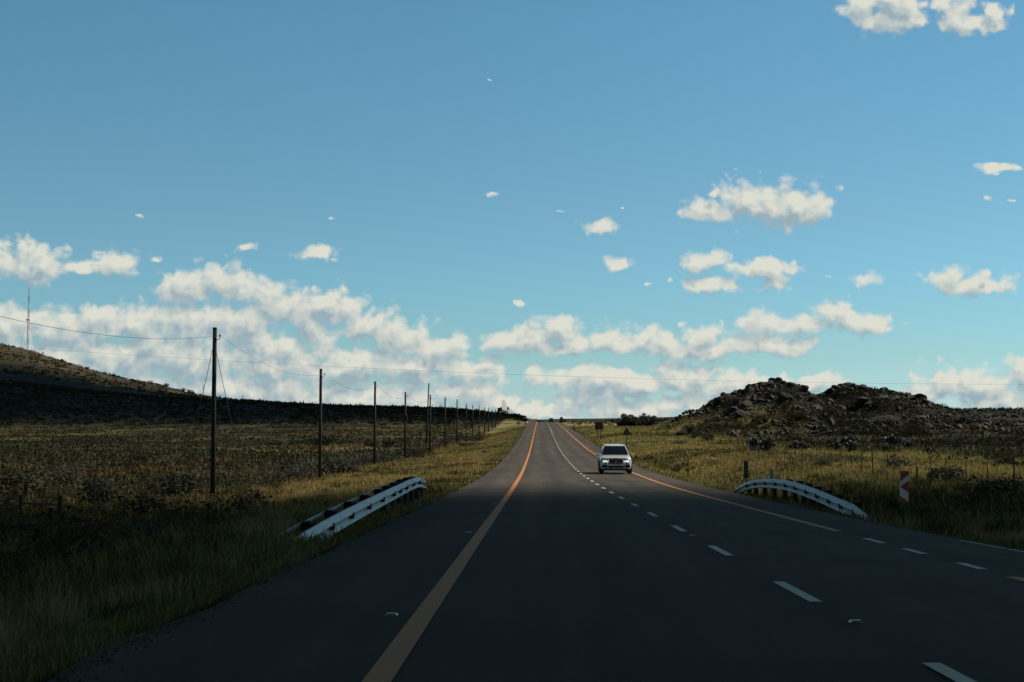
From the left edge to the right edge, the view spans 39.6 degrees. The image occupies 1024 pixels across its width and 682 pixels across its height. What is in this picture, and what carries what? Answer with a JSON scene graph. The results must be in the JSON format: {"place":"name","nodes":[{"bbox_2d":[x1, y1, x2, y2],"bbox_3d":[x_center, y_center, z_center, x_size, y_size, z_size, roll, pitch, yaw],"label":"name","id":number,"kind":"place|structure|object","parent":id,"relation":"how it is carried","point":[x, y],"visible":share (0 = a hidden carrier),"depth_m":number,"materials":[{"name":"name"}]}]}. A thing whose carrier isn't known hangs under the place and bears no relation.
{"place":"outdoors","nodes":[
{"label":"outdoors","id":0,"kind":"place"},
{"bbox_2d":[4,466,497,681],"bbox_3d":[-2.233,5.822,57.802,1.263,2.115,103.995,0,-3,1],"label":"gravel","id":1,"kind":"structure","parent":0,"point":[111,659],"depth_m":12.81,"materials":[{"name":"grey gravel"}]},
{"bbox_2d":[0,344,1023,681],"bbox_3d":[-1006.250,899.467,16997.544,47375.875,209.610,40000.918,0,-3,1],"label":"ground","id":2,"kind":"structure","parent":0,"point":[10,362],"depth_m":536.55,"materials":[{"name":"soil"}]},
{"bbox_2d":[0,464,53,495],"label":"shrub","id":3,"kind":"object","parent":2,"relation":"on","point":[25,483],"visible":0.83,"depth_m":71.78,"materials":[{"name":"green plant"}]},
{"bbox_2d":[20,289,34,348],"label":"radio mast","id":4,"kind":"object","parent":2,"relation":"on","point":[28,320],"visible":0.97,"depth_m":1513.04,"materials":[{"name":"grey metal"}]},
{"bbox_2d":[18,495,62,520],"bbox_3d":[-16.645,6.113,50.706,0.969,1.277,10.146,1,-3,-24],"label":"fence corner","id":5,"kind":"object","parent":2,"relation":"on","point":[50,510],"visible":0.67,"depth_m":50.03,"materials":[{"name":"brown wood"}]},
{"bbox_2d":[19,462,87,485],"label":"shrub","id":6,"kind":"object","parent":2,"relation":"on","point":[66,473],"visible":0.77,"depth_m":87.52,"materials":[{"name":"green plant"}]},
{"bbox_2d":[72,474,121,507],"bbox_3d":[-17.334,6.415,60.103,2.006,1.611,3.393,0,-3,6],"label":"shrub","id":7,"kind":"object","parent":2,"relation":"on","point":[104,492],"visible":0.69,"depth_m":59.33,"materials":[{"name":"green plant"}]},
{"bbox_2d":[0,475,275,574],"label":"bank scrub","id":8,"kind":"object","parent":2,"relation":"on","point":[40,539],"visible":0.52,"depth_m":36.40,"materials":[{"name":"green plant"}]},
{"bbox_2d":[134,453,148,459],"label":"shrub","id":9,"kind":"object","parent":2,"relation":"on","point":[140,456],"visible":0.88,"depth_m":149.77,"materials":[{"name":"green plant"}]},
{"bbox_2d":[105,491,205,516],"bbox_3d":[-13.058,6.034,51.732,3.546,1.217,3.274,-2,-4,37],"label":"shrub","id":10,"kind":"object","parent":2,"relation":"on","point":[144,508],"visible":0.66,"depth_m":51.41,"materials":[{"name":"green plant"}]},
{"bbox_2d":[143,473,201,497],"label":"shrub","id":11,"kind":"object","parent":2,"relation":"on","point":[179,489],"visible":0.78,"depth_m":65.30,"materials":[{"name":"green plant"}]},
{"bbox_2d":[185,327,246,495],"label":"telephone pole","id":12,"kind":"object","parent":2,"relation":"on","point":[213,425],"visible":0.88,"depth_m":67.63,"materials":[{"name":"brown wood"}]},
{"bbox_2d":[0,316,453,403],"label":"telephone wire","id":13,"kind":"object","parent":12,"relation":"attached to","point":[187,338],"visible":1,"depth_m":61.22,"materials":[{"name":"black metal"}]},
{"bbox_2d":[0,420,497,533],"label":"field grass","id":14,"kind":"structure","parent":2,"relation":"on","point":[20,462],"depth_m":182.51,"materials":[{"name":"green plant"}]},
{"bbox_2d":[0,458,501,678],"bbox_3d":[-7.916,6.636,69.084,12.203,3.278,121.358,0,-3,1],"label":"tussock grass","id":15,"kind":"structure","parent":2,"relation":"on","point":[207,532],"depth_m":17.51,"materials":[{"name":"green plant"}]},
{"bbox_2d":[0,379,525,424],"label":"ridge scrub","id":16,"kind":"object","parent":2,"relation":"on","point":[52,388],"visible":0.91,"depth_m":771.98,"materials":[{"name":"green plant"}]},
{"bbox_2d":[0,426,526,681],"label":"verge grass","id":17,"kind":"structure","parent":2,"relation":"on","point":[494,444],"depth_m":18.25,"materials":[{"name":"green plant"}]},
{"bbox_2d":[0,343,528,420],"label":"hill scrub","id":18,"kind":"object","parent":2,"relation":"on","point":[190,394],"visible":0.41,"depth_m":1215.77,"materials":[{"name":"green plant"}]},
{"bbox_2d":[267,437,288,444],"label":"shrub","id":19,"kind":"object","parent":2,"relation":"on","point":[278,440],"visible":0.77,"depth_m":238.83,"materials":[{"name":"green plant"}]},
{"bbox_2d":[94,434,462,505],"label":"wire fence","id":20,"kind":"object","parent":2,"relation":"on","point":[426,444],"visible":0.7,"depth_m":90.57,"materials":[{"name":"black metal"}]},
{"bbox_2d":[279,459,302,471],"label":"shrub","id":21,"kind":"object","parent":2,"relation":"on","point":[285,465],"visible":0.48,"depth_m":118.26,"materials":[{"name":"green plant"}]},
{"bbox_2d":[280,459,326,475],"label":"shrub","id":22,"kind":"object","parent":2,"relation":"on","point":[308,468],"visible":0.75,"depth_m":107.76,"materials":[{"name":"green plant"}]},
{"bbox_2d":[318,369,324,478],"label":"telephone pole","id":23,"kind":"object","parent":2,"relation":"on","point":[320,432],"visible":0.93,"depth_m":100.99,"materials":[{"name":"brown wood"}]},
{"bbox_2d":[309,436,335,445],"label":"shrub","id":24,"kind":"object","parent":2,"relation":"on","point":[326,440],"visible":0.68,"depth_m":234.45,"materials":[{"name":"green plant"}]},
{"bbox_2d":[310,459,360,473],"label":"shrub","id":25,"kind":"object","parent":2,"relation":"on","point":[339,467],"visible":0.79,"depth_m":111.89,"materials":[{"name":"green plant"}]},
{"bbox_2d":[325,455,358,463],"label":"shrub","id":26,"kind":"object","parent":2,"relation":"on","point":[346,460],"visible":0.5,"depth_m":139.06,"materials":[{"name":"green plant"}]},
{"bbox_2d":[277,476,425,539],"bbox_3d":[-3.256,4.328,35.384,0.871,1.319,33.011,0,-3,0],"label":"guardrail","id":27,"kind":"object","parent":2,"relation":"on","point":[352,512],"visible":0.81,"depth_m":30.67,"materials":[{"name":"metal"}]},
{"bbox_2d":[358,434,384,446],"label":"shrub","id":28,"kind":"object","parent":2,"relation":"on","point":[368,441],"visible":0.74,"depth_m":228.61,"materials":[{"name":"green plant"}]},
{"bbox_2d":[373,381,377,463],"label":"telephone pole","id":29,"kind":"object","parent":2,"relation":"on","point":[374,446],"visible":0.93,"depth_m":133.92,"materials":[{"name":"brown wood"}]},
{"bbox_2d":[382,438,395,446],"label":"shrub","id":30,"kind":"object","parent":2,"relation":"on","point":[387,442],"visible":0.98,"depth_m":224.51,"materials":[{"name":"green plant"}]},
{"bbox_2d":[402,392,407,457],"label":"telephone pole","id":31,"kind":"object","parent":2,"relation":"on","point":[404,417],"visible":0.94,"depth_m":167.78,"materials":[{"name":"brown wood"}]},
{"bbox_2d":[403,448,437,457],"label":"shrub","id":32,"kind":"object","parent":2,"relation":"on","point":[421,454],"visible":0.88,"depth_m":171.90,"materials":[{"name":"green plant"}]},
{"bbox_2d":[425,383,430,446],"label":"leaning pole","id":33,"kind":"object","parent":2,"relation":"on","point":[427,414],"visible":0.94,"depth_m":239.87,"materials":[{"name":"brown wood"}]},
{"bbox_2d":[429,395,430,451],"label":"telephone pole","id":34,"kind":"object","parent":2,"relation":"on","point":[430,425],"visible":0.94,"depth_m":199.81,"materials":[{"name":"brown wood"}]},
{"bbox_2d":[444,397,446,446],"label":"telephone pole","id":35,"kind":"object","parent":2,"relation":"on","point":[445,422],"visible":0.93,"depth_m":234.78,"materials":[{"name":"brown wood"}]},
{"bbox_2d":[456,399,458,442],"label":"telephone pole","id":36,"kind":"object","parent":2,"relation":"on","point":[457,421],"visible":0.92,"depth_m":267.74,"materials":[{"name":"brown wood"}]},
{"bbox_2d":[457,441,481,445],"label":"shrub","id":37,"kind":"object","parent":2,"relation":"on","point":[473,443],"visible":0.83,"depth_m":240.20,"materials":[{"name":"green plant"}]},
{"bbox_2d":[459,434,487,441],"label":"shrub","id":38,"kind":"object","parent":2,"relation":"on","point":[479,438],"visible":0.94,"depth_m":283.39,"materials":[{"name":"green plant"}]},
{"bbox_2d":[595,422,602,439],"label":"direction sign","id":39,"kind":"object","parent":2,"relation":"on","point":[598,425],"visible":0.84,"depth_m":249.29,"materials":[{"name":"black metal"}]},
{"bbox_2d":[568,420,663,425],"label":"crest scrub","id":40,"kind":"object","parent":2,"relation":"on","point":[581,422],"visible":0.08,"depth_m":540.47,"materials":[{"name":"green plant"}]},
{"bbox_2d":[615,417,627,425],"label":"tree","id":41,"kind":"object","parent":2,"relation":"on","point":[618,422],"visible":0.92,"depth_m":398.57,"materials":[{"name":"green plant"}]},
{"bbox_2d":[622,427,630,447],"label":"triangular sign","id":42,"kind":"object","parent":2,"relation":"on","point":[626,432],"visible":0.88,"depth_m":154.49,"materials":[{"name":"black metal"}]},
{"bbox_2d":[620,412,633,425],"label":"tree","id":43,"kind":"object","parent":2,"relation":"on","point":[624,418],"visible":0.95,"depth_m":397.81,"materials":[{"name":"green plant"}]},
{"bbox_2d":[628,417,643,425],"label":"tree","id":44,"kind":"object","parent":2,"relation":"on","point":[634,421],"visible":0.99,"depth_m":396.04,"materials":[{"name":"green plant"}]},
{"bbox_2d":[641,413,650,425],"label":"tree","id":45,"kind":"object","parent":2,"relation":"on","point":[644,421],"visible":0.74,"depth_m":398.39,"materials":[{"name":"green plant"}]},
{"bbox_2d":[643,415,657,425],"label":"tree","id":46,"kind":"object","parent":2,"relation":"on","point":[652,419],"visible":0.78,"depth_m":395.22,"materials":[{"name":"green plant"}]},
{"bbox_2d":[675,430,686,435],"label":"boulder","id":47,"kind":"object","parent":2,"relation":"on","point":[681,432],"visible":0.59,"depth_m":246.58,"materials":[{"name":"grey stone"}]},
{"bbox_2d":[683,424,694,433],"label":"shrub","id":48,"kind":"object","parent":2,"relation":"on","point":[687,428],"visible":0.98,"depth_m":247.18,"materials":[{"name":"green plant"}]},
{"bbox_2d":[698,427,716,440],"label":"shrub","id":49,"kind":"object","parent":2,"relation":"on","point":[706,435],"visible":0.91,"depth_m":198.54,"materials":[{"name":"green plant"}]},
{"bbox_2d":[713,397,721,404],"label":"boulder","id":50,"kind":"object","parent":2,"relation":"on","point":[715,401],"visible":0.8,"depth_m":298.27,"materials":[{"name":"grey stone"}]},
{"bbox_2d":[719,395,739,400],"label":"shrub","id":51,"kind":"object","parent":2,"relation":"on","point":[730,396],"visible":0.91,"depth_m":285.36,"materials":[{"name":"green plant"}]},
{"bbox_2d":[727,406,738,412],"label":"boulder","id":52,"kind":"object","parent":2,"relation":"on","point":[732,409],"visible":0.73,"depth_m":267.90,"materials":[{"name":"grey stone"}]},
{"bbox_2d":[734,410,746,418],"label":"boulder","id":53,"kind":"object","parent":2,"relation":"on","point":[739,413],"visible":0.79,"depth_m":255.88,"materials":[{"name":"grey stone"}]},
{"bbox_2d":[739,400,751,409],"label":"boulder","id":54,"kind":"object","parent":2,"relation":"on","point":[744,403],"visible":0.69,"depth_m":264.79,"materials":[{"name":"grey stone"}]},
{"bbox_2d":[744,461,747,491],"bbox_3d":[9.649,5.810,58.573,0.176,1.753,0.090,0,-3,1],"label":"hazard plate","id":55,"kind":"object","parent":2,"relation":"on","point":[746,470],"visible":0.82,"depth_m":58.62,"materials":[{"name":"black metal"}]},
{"bbox_2d":[743,385,753,392],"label":"boulder","id":56,"kind":"object","parent":2,"relation":"on","point":[748,388],"visible":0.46,"depth_m":293.74,"materials":[{"name":"grey stone"}]},
{"bbox_2d":[748,437,757,447],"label":"prickly pear","id":57,"kind":"object","parent":2,"relation":"on","point":[753,441],"visible":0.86,"depth_m":149.74,"materials":[{"name":"green plant"}]},
{"bbox_2d":[758,437,775,451],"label":"prickly pear","id":58,"kind":"object","parent":2,"relation":"on","point":[769,441],"visible":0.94,"depth_m":132.86,"materials":[{"name":"green plant"}]},
{"bbox_2d":[769,469,773,495],"bbox_3d":[9.156,5.203,50.134,0.140,1.375,0.140,0,-3,1],"label":"marker post","id":59,"kind":"object","parent":2,"relation":"on","point":[771,477],"visible":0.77,"depth_m":50.11,"materials":[{"name":"concrete"}]},
{"bbox_2d":[768,388,786,395],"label":"shrub","id":60,"kind":"object","parent":2,"relation":"on","point":[775,391],"visible":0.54,"depth_m":272.84,"materials":[{"name":"green plant"}]},
{"bbox_2d":[777,392,793,400],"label":"boulder","id":61,"kind":"object","parent":2,"relation":"on","point":[782,396],"visible":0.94,"depth_m":259.44,"materials":[{"name":"grey stone"}]},
{"bbox_2d":[786,382,797,386],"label":"boulder","id":62,"kind":"object","parent":2,"relation":"on","point":[790,384],"visible":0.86,"depth_m":278.69,"materials":[{"name":"grey stone"}]},
{"bbox_2d":[787,440,797,449],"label":"prickly pear","id":63,"kind":"object","parent":2,"relation":"on","point":[794,444],"visible":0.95,"depth_m":138.59,"materials":[{"name":"green plant"}]},
{"bbox_2d":[568,393,1023,549],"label":"verge grass","id":64,"kind":"structure","parent":2,"relation":"on","point":[870,490],"depth_m":72.11,"materials":[{"name":"green plant"}]},
{"bbox_2d":[735,478,867,518],"bbox_3d":[8.683,5.006,44.244,0.445,1.372,24.800,0,-3,1],"label":"guardrail","id":65,"kind":"object","parent":2,"relation":"on","point":[814,494],"visible":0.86,"depth_m":41.60,"materials":[{"name":"metal"}]},
{"bbox_2d":[789,411,813,418],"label":"shrub","id":66,"kind":"object","parent":2,"relation":"on","point":[800,415],"visible":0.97,"depth_m":240.40,"materials":[{"name":"green plant"}]},
{"bbox_2d":[800,385,808,391],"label":"boulder","id":67,"kind":"object","parent":2,"relation":"on","point":[804,388],"visible":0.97,"depth_m":271.96,"materials":[{"name":"grey stone"}]},
{"bbox_2d":[606,406,1023,421],"bbox_3d":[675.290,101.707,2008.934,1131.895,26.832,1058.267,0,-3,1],"label":"plateau scrub","id":68,"kind":"object","parent":2,"relation":"on","point":[990,409],"visible":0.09,"depth_m":1933.62,"materials":[{"name":"green plant"}]},
{"bbox_2d":[810,404,821,410],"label":"boulder","id":69,"kind":"object","parent":2,"relation":"on","point":[816,406],"visible":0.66,"depth_m":248.65,"materials":[{"name":"grey stone"}]},
{"bbox_2d":[616,381,1023,477],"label":"field grass","id":70,"kind":"structure","parent":2,"relation":"on","point":[924,443],"depth_m":162.38,"materials":[{"name":"green plant"}]},
{"bbox_2d":[812,461,840,466],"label":"shrub","id":71,"kind":"object","parent":2,"relation":"on","point":[821,463],"visible":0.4,"depth_m":85.44,"materials":[{"name":"green plant"}]},
{"bbox_2d":[630,446,1023,547],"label":"tussock grass","id":72,"kind":"structure","parent":2,"relation":"on","point":[930,523],"depth_m":50.04,"materials":[{"name":"green plant"}]},
{"bbox_2d":[829,440,841,449],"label":"prickly pear","id":73,"kind":"object","parent":2,"relation":"on","point":[837,444],"visible":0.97,"depth_m":139.60,"materials":[{"name":"green plant"}]},
{"bbox_2d":[834,400,860,410],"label":"shrub","id":74,"kind":"object","parent":2,"relation":"on","point":[847,405],"visible":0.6,"depth_m":266.71,"materials":[{"name":"green plant"}]},
{"bbox_2d":[843,435,857,442],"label":"prickly pear","id":75,"kind":"object","parent":2,"relation":"on","point":[851,438],"visible":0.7,"depth_m":159.56,"materials":[{"name":"green plant"}]},
{"bbox_2d":[844,440,859,451],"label":"prickly pear","id":76,"kind":"object","parent":2,"relation":"on","point":[853,445],"visible":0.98,"depth_m":132.13,"materials":[{"name":"green plant"}]},
{"bbox_2d":[684,382,1023,437],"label":"hill scrub","id":77,"kind":"object","parent":2,"relation":"on","point":[908,432],"visible":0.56,"depth_m":239.47,"materials":[{"name":"green plant"}]},
{"bbox_2d":[688,384,1023,436],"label":"rubble","id":78,"kind":"object","parent":2,"relation":"on","point":[736,432],"visible":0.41,"depth_m":239.38,"materials":[{"name":"grey stone"}]},
{"bbox_2d":[857,397,868,402],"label":"boulder","id":79,"kind":"object","parent":2,"relation":"on","point":[861,399],"visible":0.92,"depth_m":266.59,"materials":[{"name":"grey stone"}]},
{"bbox_2d":[723,385,1023,467],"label":"field scrub","id":80,"kind":"object","parent":2,"relation":"on","point":[965,454],"visible":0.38,"depth_m":188.74,"materials":[{"name":"green plant"}]},
{"bbox_2d":[743,442,1014,492],"bbox_3d":[17.614,6.801,82.214,0.267,2.210,73.606,0,-3,3],"label":"wire fence","id":81,"kind":"object","parent":2,"relation":"on","point":[790,449],"visible":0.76,"depth_m":63.42,"materials":[{"name":"black metal"}]},
{"bbox_2d":[873,414,898,423],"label":"shrub","id":82,"kind":"object","parent":2,"relation":"on","point":[885,419],"visible":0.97,"depth_m":238.44,"materials":[{"name":"green plant"}]},
{"bbox_2d":[881,443,891,451],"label":"prickly pear","id":83,"kind":"object","parent":2,"relation":"on","point":[885,448],"visible":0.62,"depth_m":132.74,"materials":[{"name":"green plant"}]},
{"bbox_2d":[884,434,894,445],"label":"prickly pear","id":84,"kind":"object","parent":2,"relation":"on","point":[889,439],"visible":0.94,"depth_m":162.40,"materials":[{"name":"green plant"}]},
{"bbox_2d":[893,436,901,444],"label":"prickly pear","id":85,"kind":"object","parent":2,"relation":"on","point":[896,440],"visible":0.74,"depth_m":169.11,"materials":[{"name":"green plant"}]},
{"bbox_2d":[884,454,912,468],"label":"shrub","id":86,"kind":"object","parent":2,"relation":"on","point":[896,462],"visible":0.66,"depth_m":77.43,"materials":[{"name":"green plant"}]},
{"bbox_2d":[900,471,908,523],"bbox_3d":[8.359,3.588,30.340,0.184,1.630,0.084,1,-3,9],"label":"hazard plate","id":87,"kind":"object","parent":2,"relation":"on","point":[904,486],"visible":0.91,"depth_m":30.32,"materials":[{"name":"red metal"}]},
{"bbox_2d":[900,439,913,447],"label":"prickly pear","id":88,"kind":"object","parent":2,"relation":"on","point":[908,443],"visible":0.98,"depth_m":150.43,"materials":[{"name":"green plant"}]},
{"bbox_2d":[914,393,926,399],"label":"boulder","id":89,"kind":"object","parent":2,"relation":"on","point":[920,395],"visible":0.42,"depth_m":271.75,"materials":[{"name":"grey stone"}]},
{"bbox_2d":[926,467,940,479],"bbox_3d":[18.156,5.786,61.336,0.666,0.736,1.088,-1,-3,13],"label":"shrub","id":90,"kind":"object","parent":2,"relation":"on","point":[932,470],"visible":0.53,"depth_m":61.11,"materials":[{"name":"green plant"}]},
{"bbox_2d":[932,465,965,481],"bbox_3d":[18.155,5.617,59.166,1.543,0.934,1.700,-3,-4,39],"label":"shrub","id":91,"kind":"object","parent":2,"relation":"on","point":[950,473],"visible":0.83,"depth_m":59.16,"materials":[{"name":"green plant"}]},
{"bbox_2d":[947,413,985,421],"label":"shrub","id":92,"kind":"object","parent":2,"relation":"on","point":[971,417],"visible":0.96,"depth_m":233.62,"materials":[{"name":"green plant"}]},
{"bbox_2d":[952,473,1023,494],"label":"shrub","id":93,"kind":"object","parent":2,"relation":"on","point":[1001,489],"visible":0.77,"depth_m":45.01,"materials":[{"name":"green plant"}]},
{"bbox_2d":[975,450,1022,459],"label":"shrub","id":94,"kind":"object","parent":2,"relation":"on","point":[997,457],"visible":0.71,"depth_m":97.58,"materials":[{"name":"green plant"}]},
{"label":"utility pole","id":95,"kind":"object","parent":2,"relation":"on","visible":0},
{"bbox_2d":[5,346,899,383],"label":"overhead wire","id":96,"kind":"object","parent":95,"relation":"attached to","point":[465,372],"visible":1,"depth_m":125.13,"materials":[{"name":"black metal"}]},
{"bbox_2d":[0,0,1023,419],"label":"sky","id":97,"kind":"structure","parent":0,"point":[737,194],"materials":[{"name":"blue"}]},
{"bbox_2d":[47,422,1023,681],"bbox_3d":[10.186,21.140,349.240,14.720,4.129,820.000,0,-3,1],"label":"road","id":98,"kind":"structure","parent":0,"point":[569,572],"depth_m":13.85,"materials":[{"name":"grey asphalt"}]},
{"bbox_2d":[361,422,536,681],"bbox_3d":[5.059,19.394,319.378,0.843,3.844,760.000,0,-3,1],"label":"yellow edge line","id":99,"kind":"object","parent":98,"relation":"on","point":[389,663],"visible":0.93,"depth_m":12.76,"materials":[{"name":"paint"}]},
{"bbox_2d":[596,444,633,473],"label":"white car","id":100,"kind":"object","parent":98,"relation":"on","point":[614,457],"visible":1,"depth_m":86.10,"materials":[{"name":"grey paint"}]},
{"bbox_2d":[559,424,839,530],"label":"yellow edge line","id":101,"kind":"object","parent":98,"relation":"on","point":[820,526],"visible":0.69,"depth_m":38.14,"materials":[{"name":"paint"}]},
{"bbox_2d":[553,436,976,681],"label":"line","id":102,"kind":"object","parent":98,"relation":"on","point":[949,672],"visible":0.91,"depth_m":13.61,"materials":[{"name":"white paint"}]},
{"bbox_2d":[848,620,862,622],"bbox_3d":[2.834,2.309,11.726,0.110,0.017,0.100,0,-3,1],"label":"road stud","id":103,"kind":"object","parent":98,"relation":"on","point":[855,621],"visible":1,"depth_m":11.69,"materials":[{"name":"grey plastic"}]},
{"bbox_2d":[863,538,985,568],"bbox_3d":[5.881,3.068,20.761,0.140,0.156,6.400,0,-3,1],"label":"junction line","id":104,"kind":"object","parent":98,"relation":"on","point":[965,564],"visible":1,"depth_m":20.49,"materials":[{"name":"white paint"}]},
{"bbox_2d":[960,540,1023,551],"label":"shoulder line","id":105,"kind":"object","parent":98,"relation":"on","point":[993,546],"visible":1,"depth_m":22.17,"materials":[{"name":"white paint"}]},
{"bbox_2d":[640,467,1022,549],"bbox_3d":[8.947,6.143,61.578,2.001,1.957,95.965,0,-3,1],"label":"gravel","id":106,"kind":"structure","parent":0,"point":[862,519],"depth_m":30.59,"materials":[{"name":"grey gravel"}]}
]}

